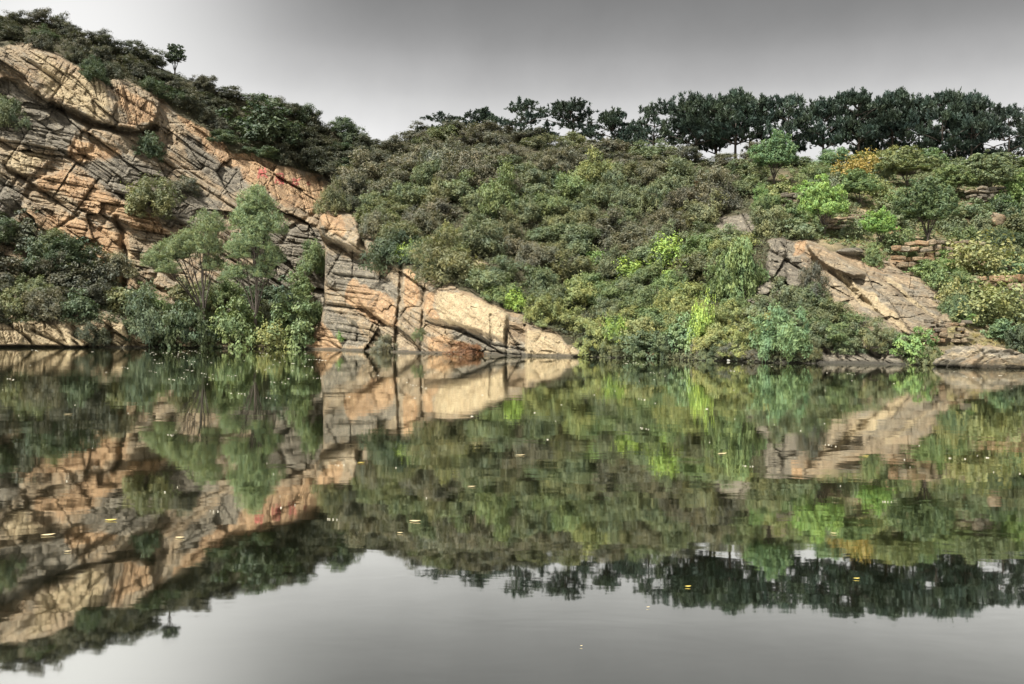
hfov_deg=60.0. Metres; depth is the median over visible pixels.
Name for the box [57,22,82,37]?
shrub
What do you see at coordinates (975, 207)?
shrub
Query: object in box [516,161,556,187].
shrub
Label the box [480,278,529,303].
shrub
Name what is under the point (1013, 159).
shrub
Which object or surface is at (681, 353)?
undergrowth
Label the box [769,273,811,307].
bush
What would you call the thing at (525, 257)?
shrub
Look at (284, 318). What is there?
shrub
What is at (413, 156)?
shrub
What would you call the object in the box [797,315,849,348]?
shrub
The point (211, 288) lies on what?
shrub
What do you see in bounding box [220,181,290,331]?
willow tree
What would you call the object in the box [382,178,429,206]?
shrub
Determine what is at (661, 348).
shrub
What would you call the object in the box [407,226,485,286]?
bush
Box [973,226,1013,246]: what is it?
shrub
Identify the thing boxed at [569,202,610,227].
shrub
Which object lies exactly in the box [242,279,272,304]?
shrub
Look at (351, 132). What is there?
shrub
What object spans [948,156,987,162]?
shrub
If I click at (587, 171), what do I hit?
bush
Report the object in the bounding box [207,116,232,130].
shrub
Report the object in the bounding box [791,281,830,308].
shrub
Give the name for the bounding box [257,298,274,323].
shrub
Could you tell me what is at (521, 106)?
pine tree
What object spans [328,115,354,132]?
shrub
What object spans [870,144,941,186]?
tree
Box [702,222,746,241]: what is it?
shrub
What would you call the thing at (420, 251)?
shrub
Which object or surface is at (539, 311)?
shrub
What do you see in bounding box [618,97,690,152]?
pine tree
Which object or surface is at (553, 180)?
bush
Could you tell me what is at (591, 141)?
shrub
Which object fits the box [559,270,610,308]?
shrub
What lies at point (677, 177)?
shrub
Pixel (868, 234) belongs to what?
undergrowth
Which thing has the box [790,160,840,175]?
shrub
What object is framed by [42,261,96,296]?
shrub
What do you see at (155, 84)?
shrub
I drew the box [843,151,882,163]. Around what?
shrub
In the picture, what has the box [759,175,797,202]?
shrub
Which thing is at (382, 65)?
sky
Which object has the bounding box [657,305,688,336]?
shrub
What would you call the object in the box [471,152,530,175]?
shrub
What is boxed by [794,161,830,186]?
shrub
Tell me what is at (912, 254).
bush
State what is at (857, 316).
shrub
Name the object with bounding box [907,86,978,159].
pine tree
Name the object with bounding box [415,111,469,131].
pine tree
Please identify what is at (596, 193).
shrub
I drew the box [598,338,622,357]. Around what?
shrub
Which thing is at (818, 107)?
pine tree
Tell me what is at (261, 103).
shrub
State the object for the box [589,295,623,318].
shrub
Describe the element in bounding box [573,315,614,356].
shrub
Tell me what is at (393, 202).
shrub
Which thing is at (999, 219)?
boulder
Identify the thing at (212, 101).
shrub
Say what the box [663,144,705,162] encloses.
shrub
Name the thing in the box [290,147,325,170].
shrub
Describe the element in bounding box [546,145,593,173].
shrub
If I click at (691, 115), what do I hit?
pine tree
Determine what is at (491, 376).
floating specks
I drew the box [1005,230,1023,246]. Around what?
shrub
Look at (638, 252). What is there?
shrub
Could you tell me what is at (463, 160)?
shrub
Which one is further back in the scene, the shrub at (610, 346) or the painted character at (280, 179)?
the painted character at (280, 179)
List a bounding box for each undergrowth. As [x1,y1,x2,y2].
[0,15,378,176]
[0,257,317,346]
[343,138,923,364]
[763,159,1023,327]
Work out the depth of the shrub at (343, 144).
112.80 m
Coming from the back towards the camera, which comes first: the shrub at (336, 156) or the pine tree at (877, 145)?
the shrub at (336, 156)
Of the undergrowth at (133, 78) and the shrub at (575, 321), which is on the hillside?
the shrub at (575, 321)
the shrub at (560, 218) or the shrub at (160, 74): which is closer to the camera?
the shrub at (560, 218)
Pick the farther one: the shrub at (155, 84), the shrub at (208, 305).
the shrub at (155, 84)
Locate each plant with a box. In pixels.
[336,331,345,341]
[411,327,425,340]
[957,313,976,321]
[980,318,1023,344]
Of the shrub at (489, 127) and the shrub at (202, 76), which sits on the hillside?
the shrub at (489, 127)
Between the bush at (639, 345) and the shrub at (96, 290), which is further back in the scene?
the shrub at (96, 290)
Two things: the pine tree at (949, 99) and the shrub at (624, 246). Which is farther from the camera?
the pine tree at (949, 99)
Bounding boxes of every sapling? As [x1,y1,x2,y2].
[394,239,415,261]
[503,285,526,311]
[579,248,605,264]
[600,306,629,347]
[611,254,644,277]
[645,231,690,267]
[654,266,687,282]
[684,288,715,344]
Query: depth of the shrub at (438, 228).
75.36 m
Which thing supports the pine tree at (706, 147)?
on the hillside
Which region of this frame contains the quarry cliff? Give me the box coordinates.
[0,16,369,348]
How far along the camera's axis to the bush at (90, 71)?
92.92 m
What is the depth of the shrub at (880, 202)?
67.97 m
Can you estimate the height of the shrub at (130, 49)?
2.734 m
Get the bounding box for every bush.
[0,94,32,131]
[72,314,112,347]
[77,61,112,85]
[119,277,166,344]
[120,172,185,219]
[131,130,166,162]
[148,299,210,348]
[166,175,202,197]
[206,294,264,348]
[215,93,305,145]
[243,317,289,348]
[262,289,321,348]
[296,239,324,278]
[313,176,352,216]
[331,170,370,198]
[339,191,361,213]
[358,206,389,241]
[358,227,422,276]
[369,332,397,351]
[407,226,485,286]
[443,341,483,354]
[476,158,528,222]
[548,164,571,188]
[567,144,615,185]
[613,328,671,358]
[658,311,705,355]
[692,164,742,200]
[715,236,770,306]
[747,299,814,362]
[748,204,793,237]
[752,182,770,203]
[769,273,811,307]
[797,259,831,301]
[861,241,889,268]
[888,326,943,364]
[897,246,918,256]
[914,343,940,365]
[933,249,961,271]
[934,275,971,312]
[935,227,1023,276]
[948,271,1023,324]
[994,171,1023,210]
[1004,324,1023,353]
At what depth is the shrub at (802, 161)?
88.80 m
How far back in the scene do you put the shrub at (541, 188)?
81.21 m
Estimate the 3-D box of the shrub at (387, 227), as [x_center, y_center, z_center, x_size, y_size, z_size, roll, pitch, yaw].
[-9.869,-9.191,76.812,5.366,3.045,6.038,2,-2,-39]
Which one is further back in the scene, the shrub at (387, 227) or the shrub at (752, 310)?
the shrub at (387, 227)
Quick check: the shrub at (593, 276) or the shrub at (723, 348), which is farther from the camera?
the shrub at (593, 276)
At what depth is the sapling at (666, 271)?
65.17 m
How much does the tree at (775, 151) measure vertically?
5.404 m
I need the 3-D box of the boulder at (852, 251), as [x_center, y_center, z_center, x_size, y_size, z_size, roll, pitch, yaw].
[22.843,-6.115,60.133,1.872,0.571,1.483,1,0,0]
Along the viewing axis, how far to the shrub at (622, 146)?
95.55 m
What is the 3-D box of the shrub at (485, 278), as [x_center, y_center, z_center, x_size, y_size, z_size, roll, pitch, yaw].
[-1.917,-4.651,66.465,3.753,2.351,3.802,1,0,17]
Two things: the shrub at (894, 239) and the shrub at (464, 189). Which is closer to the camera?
the shrub at (894, 239)
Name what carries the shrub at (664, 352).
on the hillside
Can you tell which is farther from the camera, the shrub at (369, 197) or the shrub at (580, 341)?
the shrub at (369, 197)
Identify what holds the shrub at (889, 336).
on the hillside
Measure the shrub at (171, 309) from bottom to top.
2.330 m
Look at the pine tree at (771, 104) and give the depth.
94.42 m
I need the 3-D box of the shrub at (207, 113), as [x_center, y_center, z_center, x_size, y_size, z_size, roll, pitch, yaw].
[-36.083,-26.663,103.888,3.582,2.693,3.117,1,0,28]
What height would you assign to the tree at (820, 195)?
4.957 m
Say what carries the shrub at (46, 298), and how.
on the quarry cliff
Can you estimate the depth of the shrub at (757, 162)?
89.61 m
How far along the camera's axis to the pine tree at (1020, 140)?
93.91 m
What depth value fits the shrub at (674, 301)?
59.61 m
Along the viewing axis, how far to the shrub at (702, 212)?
72.54 m
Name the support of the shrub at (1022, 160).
on the hillside
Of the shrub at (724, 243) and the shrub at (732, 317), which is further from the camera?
the shrub at (724, 243)
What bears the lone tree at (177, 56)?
on the quarry cliff
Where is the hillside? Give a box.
[304,136,1023,364]
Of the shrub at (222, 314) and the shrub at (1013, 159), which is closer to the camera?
the shrub at (222, 314)
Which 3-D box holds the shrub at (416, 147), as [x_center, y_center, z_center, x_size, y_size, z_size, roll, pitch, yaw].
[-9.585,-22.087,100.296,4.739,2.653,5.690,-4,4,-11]
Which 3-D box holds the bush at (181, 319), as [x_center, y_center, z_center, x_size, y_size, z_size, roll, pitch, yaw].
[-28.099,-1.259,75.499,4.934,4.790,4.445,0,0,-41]
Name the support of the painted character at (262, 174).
on the quarry cliff
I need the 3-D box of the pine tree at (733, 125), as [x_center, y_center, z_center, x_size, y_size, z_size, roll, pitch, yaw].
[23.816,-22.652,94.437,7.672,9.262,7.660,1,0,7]
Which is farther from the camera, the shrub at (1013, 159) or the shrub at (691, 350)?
the shrub at (1013, 159)
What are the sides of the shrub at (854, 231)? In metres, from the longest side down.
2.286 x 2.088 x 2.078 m
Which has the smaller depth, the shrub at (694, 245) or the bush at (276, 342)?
the shrub at (694, 245)
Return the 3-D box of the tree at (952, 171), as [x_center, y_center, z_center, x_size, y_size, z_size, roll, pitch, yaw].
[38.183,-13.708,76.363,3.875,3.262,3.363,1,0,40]
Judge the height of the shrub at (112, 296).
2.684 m
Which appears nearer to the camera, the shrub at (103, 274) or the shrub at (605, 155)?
the shrub at (103, 274)
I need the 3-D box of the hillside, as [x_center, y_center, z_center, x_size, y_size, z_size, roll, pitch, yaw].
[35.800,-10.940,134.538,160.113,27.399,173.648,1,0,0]
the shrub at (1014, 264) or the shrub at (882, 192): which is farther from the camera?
the shrub at (882, 192)
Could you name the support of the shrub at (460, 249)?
on the hillside
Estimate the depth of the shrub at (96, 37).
103.57 m
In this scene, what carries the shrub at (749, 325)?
on the hillside
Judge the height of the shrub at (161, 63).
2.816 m
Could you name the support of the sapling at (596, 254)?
on the hillside
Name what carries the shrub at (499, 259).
on the hillside
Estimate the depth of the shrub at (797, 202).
70.22 m
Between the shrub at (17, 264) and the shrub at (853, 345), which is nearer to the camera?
the shrub at (853, 345)
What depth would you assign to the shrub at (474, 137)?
99.70 m
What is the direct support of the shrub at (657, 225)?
on the hillside
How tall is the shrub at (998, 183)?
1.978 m
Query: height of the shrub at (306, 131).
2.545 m
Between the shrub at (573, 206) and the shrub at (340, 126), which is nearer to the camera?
the shrub at (573, 206)
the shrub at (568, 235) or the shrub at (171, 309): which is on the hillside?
the shrub at (568, 235)
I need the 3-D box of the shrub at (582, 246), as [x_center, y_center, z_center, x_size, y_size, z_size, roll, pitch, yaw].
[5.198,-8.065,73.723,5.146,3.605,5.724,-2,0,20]
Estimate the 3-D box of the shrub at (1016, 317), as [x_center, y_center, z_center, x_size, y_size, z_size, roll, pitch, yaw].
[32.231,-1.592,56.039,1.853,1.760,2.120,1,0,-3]
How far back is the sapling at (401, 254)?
73.38 m
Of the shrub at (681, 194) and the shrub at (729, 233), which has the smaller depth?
the shrub at (729, 233)
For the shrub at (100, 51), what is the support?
on the quarry cliff
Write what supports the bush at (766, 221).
on the hillside
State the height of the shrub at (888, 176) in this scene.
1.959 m
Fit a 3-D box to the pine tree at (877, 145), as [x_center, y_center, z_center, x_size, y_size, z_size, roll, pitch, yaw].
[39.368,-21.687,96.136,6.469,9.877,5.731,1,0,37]
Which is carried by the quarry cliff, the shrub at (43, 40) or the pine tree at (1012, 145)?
the shrub at (43, 40)
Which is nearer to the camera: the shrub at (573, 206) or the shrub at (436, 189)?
the shrub at (573, 206)
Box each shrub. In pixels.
[0,16,19,26]
[0,22,34,41]
[0,207,54,249]
[0,213,36,247]
[0,241,9,256]
[0,252,33,282]
[0,272,17,301]
[0,288,30,323]
[0,301,19,324]
[1,9,32,23]
[9,272,60,299]
[13,235,56,273]
[13,283,75,322]
[21,227,79,255]
[23,31,54,52]
[26,6,56,23]
[29,23,62,39]
[29,250,76,284]
[41,231,107,271]
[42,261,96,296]
[50,11,78,30]
[54,287,100,322]
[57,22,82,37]
[59,30,94,51]
[65,45,90,62]
[69,280,124,309]
[77,54,105,73]
[78,44,115,62]
[81,27,121,50]
[82,246,124,288]
[94,286,150,314]
[96,38,120,52]
[99,250,140,278]
[100,60,125,79]
[113,39,158,63]
[115,53,147,65]
[121,57,159,80]
[125,280,161,305]
[127,289,173,317]
[132,46,171,68]
[139,75,166,94]
[144,67,175,81]
[153,305,197,323]
[156,84,194,103]
[162,74,195,91]
[164,275,196,300]
[168,86,211,111]
[176,277,224,312]
[189,74,217,86]
[191,105,220,121]
[191,299,216,325]
[191,320,222,347]
[192,78,216,94]
[197,91,235,105]
[205,128,250,145]
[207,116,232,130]
[208,274,245,307]
[211,85,254,100]
[211,305,246,329]
[217,98,240,115]
[233,291,261,311]
[241,143,287,160]
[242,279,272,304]
[245,93,270,102]
[247,98,286,118]
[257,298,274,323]
[259,275,299,312]
[263,307,306,334]
[274,141,300,166]
[275,95,302,116]
[282,131,310,150]
[283,266,314,300]
[284,120,317,137]
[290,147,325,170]
[294,138,333,160]
[294,299,322,320]
[296,102,322,121]
[299,111,331,133]
[299,130,341,144]
[306,158,339,174]
[316,170,341,181]
[322,144,351,163]
[323,140,354,149]
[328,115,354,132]
[335,157,351,169]
[336,122,369,143]
[336,146,390,181]
[341,143,373,160]
[347,189,385,214]
[351,199,402,224]
[352,133,380,152]
[361,149,394,164]
[362,176,408,200]
[367,193,417,216]
[373,136,414,152]
[375,161,416,185]
[375,219,432,245]
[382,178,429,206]
[385,148,422,172]
[390,120,431,141]
[400,204,429,224]
[401,208,451,238]
[401,238,436,266]
[405,158,446,190]
[407,134,444,155]
[408,196,464,220]
[411,124,463,143]
[412,132,462,170]
[419,176,459,206]
[430,225,468,243]
[431,158,467,184]
[433,219,470,260]
[437,141,469,152]
[439,119,466,138]
[440,167,479,201]
[446,145,485,179]
[451,129,487,145]
[457,218,512,256]
[458,190,486,212]
[460,208,494,233]
[461,153,508,195]
[463,141,500,158]
[464,119,518,137]
[464,265,513,293]
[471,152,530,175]
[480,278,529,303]
[482,253,525,280]
[483,131,516,146]
[487,204,522,240]
[489,141,532,160]
[493,171,530,199]
[496,233,546,255]
[505,126,547,142]
[509,198,555,224]
[510,242,547,272]
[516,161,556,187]
[519,132,560,149]
[519,263,563,294]
[519,293,567,327]
[520,183,562,202]
[524,222,574,243]
[526,147,559,173]
[528,190,578,217]
[531,285,578,308]
[533,238,569,256]
[533,245,581,270]
[540,141,578,160]
[541,202,575,230]
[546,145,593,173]
[550,246,605,281]
[551,170,593,199]
[551,221,605,244]
[554,130,588,148]
[554,195,600,218]
[556,305,598,333]
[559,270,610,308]
[560,224,602,260]
[565,271,606,293]
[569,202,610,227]
[570,334,595,355]
[572,139,618,152]
[572,145,619,162]
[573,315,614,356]
[575,182,614,206]
[577,204,641,243]
[578,335,601,353]
[584,278,632,307]
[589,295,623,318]
[592,242,628,278]
[592,314,632,337]
[593,136,638,153]
[593,202,645,226]
[596,161,627,195]
[598,228,647,261]
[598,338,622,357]
[604,151,645,171]
[605,303,638,321]
[607,273,653,298]
[609,221,658,247]
[610,181,648,208]
[611,159,657,183]
[616,282,662,310]
[616,312,660,348]
[619,238,677,269]
[626,138,681,158]
[626,259,665,287]
[628,160,667,188]
[628,302,681,328]
[629,179,676,213]
[641,155,678,171]
[643,207,686,236]
[648,207,688,225]
[649,268,688,297]
[650,219,680,255]
[650,284,686,321]
[651,334,681,354]
[654,152,706,190]
[655,338,673,359]
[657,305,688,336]
[661,185,708,210]
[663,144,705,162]
[666,160,696,175]
[666,249,717,281]
[666,279,714,311]
[675,218,719,245]
[675,226,724,262]
[676,187,729,227]
[686,309,740,341]
[688,294,719,320]
[688,341,706,356]
[689,262,736,301]
[690,328,728,352]
[692,168,718,181]
[696,152,753,167]
[697,347,714,360]
[701,340,730,359]
[702,177,744,215]
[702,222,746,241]
[705,242,747,277]
[706,231,761,261]
[711,297,747,329]
[715,342,744,359]
[717,330,757,357]
[719,295,753,314]
[723,158,771,178]
[723,172,771,195]
[729,312,776,342]
[734,293,777,321]
[738,140,765,159]
[741,348,761,360]
[745,157,790,165]
[749,193,787,212]
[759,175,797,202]
[761,299,795,324]
[774,217,826,239]
[776,200,811,222]
[780,156,813,165]
[783,298,818,319]
[787,183,813,208]
[788,310,832,343]
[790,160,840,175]
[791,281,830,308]
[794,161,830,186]
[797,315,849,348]
[797,340,822,362]
[805,211,834,223]
[807,146,858,164]
[808,320,843,348]
[814,296,853,324]
[820,171,850,190]
[828,195,858,213]
[829,147,882,177]
[830,310,876,337]
[831,329,867,354]
[836,319,868,346]
[837,215,866,239]
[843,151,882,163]
[858,315,895,350]
[860,174,895,199]
[862,197,903,225]
[869,167,896,184]
[872,329,915,353]
[874,222,918,248]
[875,144,900,160]
[878,184,909,207]
[888,207,918,231]
[902,259,948,276]
[916,170,934,180]
[918,147,949,164]
[921,261,953,290]
[923,176,964,197]
[934,215,968,235]
[937,158,964,169]
[937,291,972,319]
[945,207,970,220]
[946,219,982,241]
[946,266,981,293]
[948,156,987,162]
[959,198,994,218]
[968,209,995,233]
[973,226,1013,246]
[982,282,1003,294]
[984,193,1021,220]
[986,252,1023,282]
[993,176,1022,189]
[993,244,1022,262]
[995,152,1023,167]
[1001,207,1023,233]
[1001,286,1023,304]
[1004,303,1023,324]
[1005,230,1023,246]
[1013,156,1023,168]
[1020,195,1023,216]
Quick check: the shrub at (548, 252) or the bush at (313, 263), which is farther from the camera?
the bush at (313, 263)
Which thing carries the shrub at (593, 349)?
on the hillside
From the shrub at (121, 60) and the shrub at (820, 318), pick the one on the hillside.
the shrub at (820, 318)
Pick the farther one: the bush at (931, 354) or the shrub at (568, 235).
the shrub at (568, 235)
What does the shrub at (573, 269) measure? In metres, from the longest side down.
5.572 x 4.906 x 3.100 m
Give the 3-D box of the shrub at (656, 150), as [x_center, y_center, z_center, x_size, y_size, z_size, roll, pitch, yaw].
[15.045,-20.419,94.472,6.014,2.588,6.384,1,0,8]
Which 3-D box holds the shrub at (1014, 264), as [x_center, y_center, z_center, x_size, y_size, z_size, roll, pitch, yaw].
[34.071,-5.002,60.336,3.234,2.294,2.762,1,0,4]
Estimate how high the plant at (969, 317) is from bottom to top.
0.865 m
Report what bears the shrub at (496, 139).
on the hillside
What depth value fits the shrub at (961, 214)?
70.02 m
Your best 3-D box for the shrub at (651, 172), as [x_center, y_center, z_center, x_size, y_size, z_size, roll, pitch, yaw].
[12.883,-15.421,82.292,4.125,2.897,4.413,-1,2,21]
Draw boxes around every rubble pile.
[921,318,972,342]
[969,275,996,293]
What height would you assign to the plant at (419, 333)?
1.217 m
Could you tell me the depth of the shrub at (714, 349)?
52.37 m
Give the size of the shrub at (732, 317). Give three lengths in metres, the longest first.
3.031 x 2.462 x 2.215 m
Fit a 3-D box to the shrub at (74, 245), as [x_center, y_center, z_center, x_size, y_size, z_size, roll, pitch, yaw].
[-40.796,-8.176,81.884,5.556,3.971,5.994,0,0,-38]
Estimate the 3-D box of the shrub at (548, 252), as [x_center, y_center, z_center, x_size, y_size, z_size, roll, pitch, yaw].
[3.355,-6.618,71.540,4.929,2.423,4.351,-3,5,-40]
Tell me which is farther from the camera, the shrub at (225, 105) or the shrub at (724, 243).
the shrub at (225, 105)
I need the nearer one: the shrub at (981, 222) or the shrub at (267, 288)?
the shrub at (981, 222)
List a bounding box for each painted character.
[257,168,267,177]
[275,172,283,183]
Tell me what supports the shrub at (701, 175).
on the hillside
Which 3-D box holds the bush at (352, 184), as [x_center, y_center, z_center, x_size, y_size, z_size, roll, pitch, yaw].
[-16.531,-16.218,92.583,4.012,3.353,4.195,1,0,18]
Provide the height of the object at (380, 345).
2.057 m
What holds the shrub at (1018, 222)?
on the hillside
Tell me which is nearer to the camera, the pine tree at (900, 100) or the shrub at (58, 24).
the pine tree at (900, 100)
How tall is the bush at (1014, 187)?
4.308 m
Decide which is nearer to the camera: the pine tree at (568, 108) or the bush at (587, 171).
the bush at (587, 171)
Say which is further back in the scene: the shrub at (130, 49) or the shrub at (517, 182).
the shrub at (130, 49)
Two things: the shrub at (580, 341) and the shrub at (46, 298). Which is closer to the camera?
the shrub at (580, 341)
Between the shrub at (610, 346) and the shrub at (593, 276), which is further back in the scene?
the shrub at (593, 276)
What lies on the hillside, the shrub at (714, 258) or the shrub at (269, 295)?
the shrub at (714, 258)
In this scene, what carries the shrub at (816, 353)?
on the hillside
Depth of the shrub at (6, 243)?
80.51 m
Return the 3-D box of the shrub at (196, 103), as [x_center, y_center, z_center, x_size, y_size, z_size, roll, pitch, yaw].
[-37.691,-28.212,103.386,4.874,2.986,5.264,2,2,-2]
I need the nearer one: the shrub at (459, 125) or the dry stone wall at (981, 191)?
the dry stone wall at (981, 191)
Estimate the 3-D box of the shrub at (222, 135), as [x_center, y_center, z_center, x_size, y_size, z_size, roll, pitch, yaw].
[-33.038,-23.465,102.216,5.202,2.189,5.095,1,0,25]
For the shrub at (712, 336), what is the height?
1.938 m
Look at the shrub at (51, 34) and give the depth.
99.75 m
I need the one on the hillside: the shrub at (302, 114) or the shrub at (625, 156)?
the shrub at (625, 156)
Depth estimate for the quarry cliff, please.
90.94 m
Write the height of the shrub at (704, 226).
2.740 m
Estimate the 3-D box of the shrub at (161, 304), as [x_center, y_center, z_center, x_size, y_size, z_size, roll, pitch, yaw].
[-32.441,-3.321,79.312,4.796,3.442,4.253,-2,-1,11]
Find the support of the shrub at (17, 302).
on the quarry cliff
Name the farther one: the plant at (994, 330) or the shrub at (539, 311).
the shrub at (539, 311)
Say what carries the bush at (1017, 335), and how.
on the hillside
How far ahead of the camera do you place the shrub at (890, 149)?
89.50 m
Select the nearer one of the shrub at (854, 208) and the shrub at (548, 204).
the shrub at (854, 208)
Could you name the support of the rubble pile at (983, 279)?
on the hillside
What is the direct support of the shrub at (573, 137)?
on the hillside
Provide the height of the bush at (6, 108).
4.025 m
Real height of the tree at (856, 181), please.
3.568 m
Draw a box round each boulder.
[835,248,862,255]
[933,343,1023,368]
[987,213,1005,225]
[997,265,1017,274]
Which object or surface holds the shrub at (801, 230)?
on the hillside
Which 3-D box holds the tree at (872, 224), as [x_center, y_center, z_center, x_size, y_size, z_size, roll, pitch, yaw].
[25.485,-7.890,61.519,2.657,3.171,2.189,1,0,0]
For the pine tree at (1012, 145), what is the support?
on the hillside
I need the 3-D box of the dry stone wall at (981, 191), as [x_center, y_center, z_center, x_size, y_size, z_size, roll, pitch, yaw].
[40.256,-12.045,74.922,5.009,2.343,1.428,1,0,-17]
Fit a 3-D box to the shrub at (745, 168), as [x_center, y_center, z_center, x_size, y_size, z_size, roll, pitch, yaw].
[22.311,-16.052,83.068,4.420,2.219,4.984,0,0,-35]
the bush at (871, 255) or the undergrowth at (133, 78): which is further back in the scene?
the undergrowth at (133, 78)
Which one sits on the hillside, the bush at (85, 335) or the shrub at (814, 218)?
the shrub at (814, 218)
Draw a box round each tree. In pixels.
[138,206,228,319]
[164,43,186,74]
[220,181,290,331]
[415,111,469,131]
[462,106,503,129]
[486,95,557,137]
[524,96,615,139]
[575,106,633,148]
[610,121,655,153]
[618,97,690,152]
[657,90,730,150]
[686,91,735,158]
[701,86,773,158]
[728,92,804,151]
[746,129,799,184]
[753,91,823,153]
[791,180,814,195]
[792,95,849,153]
[797,173,850,234]
[825,86,901,153]
[839,168,883,205]
[847,95,900,156]
[858,205,900,244]
[862,86,919,151]
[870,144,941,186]
[890,175,960,240]
[895,92,945,151]
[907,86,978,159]
[920,108,986,164]
[931,164,978,192]
[945,89,1009,156]
[951,110,1023,158]
[955,149,1023,202]
[969,102,1023,157]
[1002,107,1023,162]
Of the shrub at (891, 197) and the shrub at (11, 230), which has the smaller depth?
the shrub at (891, 197)
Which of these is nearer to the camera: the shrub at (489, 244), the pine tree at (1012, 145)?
the shrub at (489, 244)
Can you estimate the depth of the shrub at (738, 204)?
73.07 m
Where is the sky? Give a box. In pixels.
[0,0,1023,162]
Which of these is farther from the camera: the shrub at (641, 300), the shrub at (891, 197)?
the shrub at (891, 197)
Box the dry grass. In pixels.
[782,194,1023,354]
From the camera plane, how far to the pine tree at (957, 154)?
94.78 m
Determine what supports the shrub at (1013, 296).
on the hillside
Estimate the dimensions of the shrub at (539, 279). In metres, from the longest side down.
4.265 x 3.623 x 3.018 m
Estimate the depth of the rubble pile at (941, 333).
51.52 m
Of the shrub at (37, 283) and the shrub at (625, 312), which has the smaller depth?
the shrub at (625, 312)
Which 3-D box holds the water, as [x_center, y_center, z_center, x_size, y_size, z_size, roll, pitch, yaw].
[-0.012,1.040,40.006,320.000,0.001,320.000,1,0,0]
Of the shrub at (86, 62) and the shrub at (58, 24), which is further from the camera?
the shrub at (58, 24)
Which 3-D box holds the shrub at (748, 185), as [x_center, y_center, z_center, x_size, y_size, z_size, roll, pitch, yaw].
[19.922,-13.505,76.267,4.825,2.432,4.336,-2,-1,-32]
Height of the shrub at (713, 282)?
3.017 m
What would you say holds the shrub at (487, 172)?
on the hillside
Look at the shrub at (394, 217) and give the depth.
81.84 m
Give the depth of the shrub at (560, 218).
77.60 m
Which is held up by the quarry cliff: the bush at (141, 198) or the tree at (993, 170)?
the bush at (141, 198)
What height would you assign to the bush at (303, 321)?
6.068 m
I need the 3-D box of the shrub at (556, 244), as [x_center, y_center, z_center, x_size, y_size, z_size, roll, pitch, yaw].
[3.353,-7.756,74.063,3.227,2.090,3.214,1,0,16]
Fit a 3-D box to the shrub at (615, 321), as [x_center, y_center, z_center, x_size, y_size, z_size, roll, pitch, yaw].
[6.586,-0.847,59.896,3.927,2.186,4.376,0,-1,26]
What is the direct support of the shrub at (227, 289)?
on the quarry cliff
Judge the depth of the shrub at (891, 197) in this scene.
73.34 m
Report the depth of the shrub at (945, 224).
68.42 m
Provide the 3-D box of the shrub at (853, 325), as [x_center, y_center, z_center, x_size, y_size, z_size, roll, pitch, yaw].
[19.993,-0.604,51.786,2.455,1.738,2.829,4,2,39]
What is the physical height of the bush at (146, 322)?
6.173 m
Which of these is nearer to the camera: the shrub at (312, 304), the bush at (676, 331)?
the bush at (676, 331)
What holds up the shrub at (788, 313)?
on the hillside
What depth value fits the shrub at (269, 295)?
84.41 m
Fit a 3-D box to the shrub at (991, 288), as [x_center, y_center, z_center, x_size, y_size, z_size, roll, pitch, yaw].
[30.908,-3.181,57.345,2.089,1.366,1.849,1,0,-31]
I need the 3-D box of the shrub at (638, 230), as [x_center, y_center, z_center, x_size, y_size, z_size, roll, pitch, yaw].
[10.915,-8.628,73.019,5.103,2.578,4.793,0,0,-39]
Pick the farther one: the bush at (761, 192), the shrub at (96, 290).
the shrub at (96, 290)
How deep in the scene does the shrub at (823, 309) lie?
53.61 m
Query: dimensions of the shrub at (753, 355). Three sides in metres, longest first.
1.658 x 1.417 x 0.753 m
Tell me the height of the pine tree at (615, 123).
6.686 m
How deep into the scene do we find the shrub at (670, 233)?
70.06 m
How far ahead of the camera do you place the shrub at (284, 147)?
104.41 m
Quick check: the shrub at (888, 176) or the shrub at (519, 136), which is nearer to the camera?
the shrub at (888, 176)
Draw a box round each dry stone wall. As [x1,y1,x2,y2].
[779,192,804,208]
[820,214,881,229]
[891,239,988,267]
[964,186,1008,209]
[989,274,1023,301]
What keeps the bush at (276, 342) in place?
on the quarry cliff
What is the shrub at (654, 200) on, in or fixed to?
on the hillside
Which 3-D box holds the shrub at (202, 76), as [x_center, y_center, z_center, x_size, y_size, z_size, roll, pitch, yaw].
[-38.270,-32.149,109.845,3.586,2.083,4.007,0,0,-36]
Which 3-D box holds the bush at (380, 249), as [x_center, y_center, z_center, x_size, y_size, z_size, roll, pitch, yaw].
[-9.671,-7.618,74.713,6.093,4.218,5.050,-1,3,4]
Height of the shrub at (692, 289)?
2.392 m
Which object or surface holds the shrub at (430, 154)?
on the hillside
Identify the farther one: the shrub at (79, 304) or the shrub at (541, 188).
the shrub at (541, 188)
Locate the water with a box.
[0,347,1023,683]
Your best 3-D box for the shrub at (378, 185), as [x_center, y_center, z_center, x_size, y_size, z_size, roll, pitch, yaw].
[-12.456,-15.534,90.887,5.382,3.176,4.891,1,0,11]
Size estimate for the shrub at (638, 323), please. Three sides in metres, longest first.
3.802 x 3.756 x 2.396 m
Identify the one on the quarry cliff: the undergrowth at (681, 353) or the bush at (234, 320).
the bush at (234, 320)
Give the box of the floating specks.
[7,350,1020,519]
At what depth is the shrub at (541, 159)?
87.59 m
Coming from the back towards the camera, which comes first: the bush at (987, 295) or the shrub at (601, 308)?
the shrub at (601, 308)
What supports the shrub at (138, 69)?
on the quarry cliff
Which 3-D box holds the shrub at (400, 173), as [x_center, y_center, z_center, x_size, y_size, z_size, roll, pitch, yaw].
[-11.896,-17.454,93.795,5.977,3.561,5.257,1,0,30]
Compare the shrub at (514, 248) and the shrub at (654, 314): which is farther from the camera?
the shrub at (514, 248)

